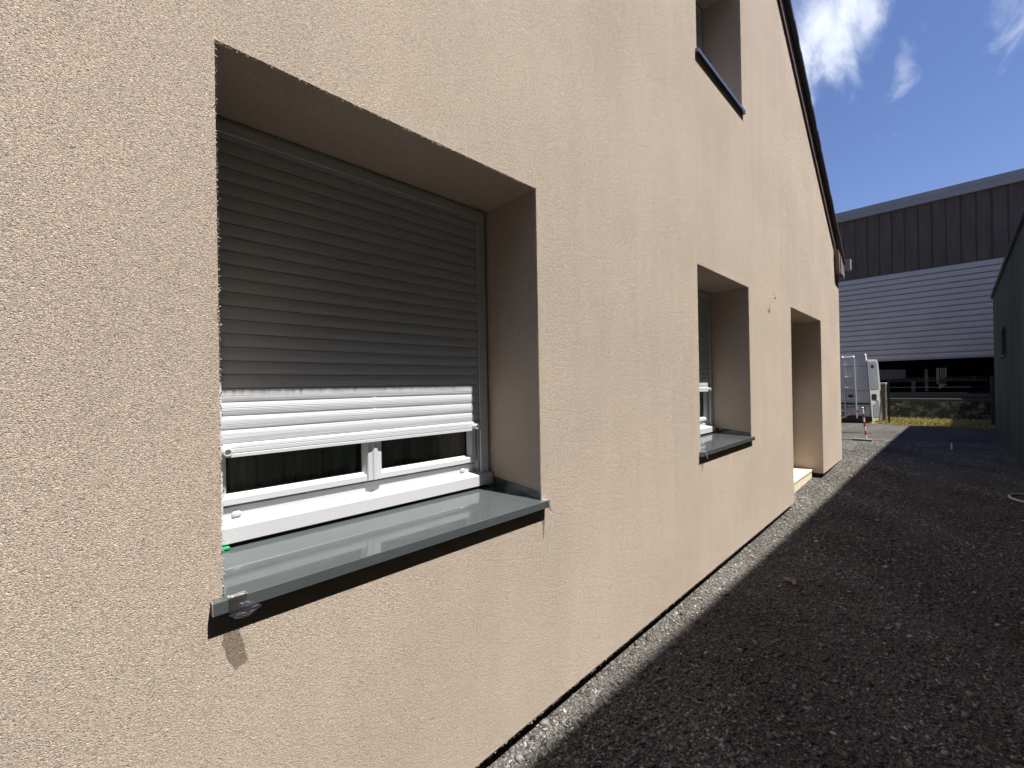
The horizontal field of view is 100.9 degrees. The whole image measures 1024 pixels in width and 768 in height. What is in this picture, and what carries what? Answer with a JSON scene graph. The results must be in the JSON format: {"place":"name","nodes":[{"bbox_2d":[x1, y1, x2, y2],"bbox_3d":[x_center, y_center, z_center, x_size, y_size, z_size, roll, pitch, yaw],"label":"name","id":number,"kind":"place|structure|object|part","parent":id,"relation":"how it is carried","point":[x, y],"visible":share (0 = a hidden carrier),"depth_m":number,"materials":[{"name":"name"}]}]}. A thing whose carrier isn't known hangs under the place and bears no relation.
{"place":"outdoors","nodes":[
{"label":"outdoors","id":0,"kind":"place"},
{"bbox_2d":[0,0,851,767],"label":"house","id":1,"kind":"structure","parent":0,"point":[326,320],"depth_m":1.53,"materials":[{"name":"paint"}]},
{"bbox_2d":[222,545,229,550],"bbox_3d":[-0.896,0.506,1.310,0.030,0.010,0.049,-1,0,-44],"label":"shim","id":2,"kind":"object","parent":1,"relation":"on","point":[225,547],"visible":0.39,"depth_m":1.30,"materials":[{"name":"green plastic"}]},
{"bbox_2d":[227,590,250,616],"bbox_3d":[-0.662,0.546,1.045,0.062,0.049,0.057,-1,0,-44],"label":"plastic film","id":3,"kind":"object","parent":1,"relation":"hanging from","point":[238,594],"visible":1,"depth_m":1.05,"materials":[{"name":"plastic"}]},
{"bbox_2d":[211,115,548,616],"bbox_3d":[-0.444,-0.084,1.600,1.226,1.543,0.455,-1,0,-44],"label":"window","id":4,"kind":"structure","parent":1,"relation":"in","point":[353,342],"depth_m":1.57,"materials":[{"name":"white plastic"}]},
{"bbox_2d":[695,3,745,114],"bbox_3d":[1.602,-3.035,3.620,1.062,1.170,0.395,-1,0,-44],"label":"window","id":5,"kind":"structure","parent":1,"relation":"in","point":[698,50],"depth_m":3.65,"materials":[{"name":"white plastic"}]},
{"bbox_2d":[698,289,754,456],"bbox_3d":[1.638,-0.180,3.640,1.212,1.409,0.455,-1,0,-44],"label":"window","id":6,"kind":"structure","parent":1,"relation":"in","point":[724,439],"depth_m":4.01,"materials":[{"name":"white plastic"}]},
{"bbox_2d":[791,324,793,461],"bbox_3d":[3.639,0.182,5.860,1.737,2.189,0.090,-1,0,-44],"label":"door","id":7,"kind":"structure","parent":1,"relation":"in","point":[791,324],"depth_m":6.43,"materials":[{"name":"grey paint"}]},
{"bbox_2d":[478,439,1023,767],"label":"ground","id":8,"kind":"structure","parent":0,"point":[955,723],"depth_m":2.41,"materials":[{"name":"grey gravel"}]},
{"bbox_2d":[783,577,798,584],"bbox_3d":[2.066,1.451,3.126,0.105,0.021,0.129,-1,0,-44],"label":"dry leaf","id":9,"kind":"object","parent":8,"relation":"on","point":[792,580],"visible":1,"depth_m":3.14,"materials":[{"name":"brown plant"}]},
{"bbox_2d":[840,354,882,421],"bbox_3d":[11.956,0.123,15.437,2.205,2.155,5.308,-1,0,39],"label":"van","id":10,"kind":"object","parent":8,"relation":"on","point":[859,380],"visible":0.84,"depth_m":13.10,"materials":[{"name":"white paint"}]},
{"bbox_3d":[11.138,0.182,12.976,0.412,1.860,0.102,-1,0,0],"label":"rear door","id":11,"kind":"part","parent":10,"relation":"part of","materials":[{"name":"white paint"}]},
{"bbox_2d":[852,407,872,440],"bbox_3d":[7.773,0.885,9.385,0.220,0.751,0.335,-1,0,-44],"label":"barrier post","id":12,"kind":"object","parent":8,"relation":"on","point":[862,439],"visible":0.98,"depth_m":9.34,"materials":[{"name":"red"}]},
{"bbox_2d":[841,409,861,418],"bbox_3d":[7.612,0.742,9.827,0.034,0.378,0.966,-1,0,-19],"label":"barrier tape","id":13,"kind":"object","parent":12,"relation":"attached to","point":[848,414],"visible":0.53,"depth_m":9.57,"materials":[{"name":"white plastic"}]},
{"bbox_2d":[842,438,1008,445],"bbox_3d":[5.811,1.323,11.639,11.942,0.082,0.762,-1,0,41],"label":"kerb edging","id":14,"kind":"object","parent":8,"relation":"on","point":[935,442],"visible":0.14,"depth_m":8.84,"materials":[{"name":"concrete"}]},
{"bbox_2d":[887,398,994,421],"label":"wall","id":15,"kind":"structure","parent":8,"relation":"on","point":[954,413],"depth_m":13.41,"materials":[{"name":"concrete"}]},
{"bbox_2d":[990,206,1023,465],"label":"neighbour building","id":16,"kind":"structure","parent":8,"relation":"on","point":[1007,295],"depth_m":7.63,"materials":[{"name":"green"}]},
{"bbox_2d":[1008,493,1023,502],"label":"hose","id":17,"kind":"object","parent":8,"relation":"on","point":[1012,498],"visible":1,"depth_m":4.96,"materials":[{"name":"beige rubber"}]},
{"bbox_2d":[880,383,886,419],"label":"pillar","id":18,"kind":"structure","parent":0,"point":[883,395],"depth_m":13.25,"materials":[{"name":"brown stone"}]},
{"bbox_2d":[791,0,1023,213],"label":"sky","id":19,"kind":"structure","parent":0,"point":[909,97],"materials":[{"name":"blue"}]},
{"bbox_2d":[841,416,995,428],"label":"verge","id":20,"kind":"structure","parent":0,"point":[873,421],"depth_m":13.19,"materials":[{"name":"plant"}]},
{"bbox_2d":[887,376,994,426],"bbox_3d":[12.208,0.475,12.125,0.060,1.460,2.146,-1,0,-44],"label":"fence","id":21,"kind":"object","parent":20,"relation":"on","point":[991,379],"depth_m":11.99,"materials":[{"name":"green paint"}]},
{"bbox_2d":[841,422,1007,444],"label":"driveway","id":22,"kind":"structure","parent":0,"point":[931,434],"depth_m":10.32,"materials":[{"name":"grey asphalt"}]},
{"bbox_2d":[836,168,1023,398],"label":"warehouse","id":23,"kind":"structure","parent":0,"point":[916,285],"depth_m":17.27,"materials":[{"name":"silver metal"}]}
]}

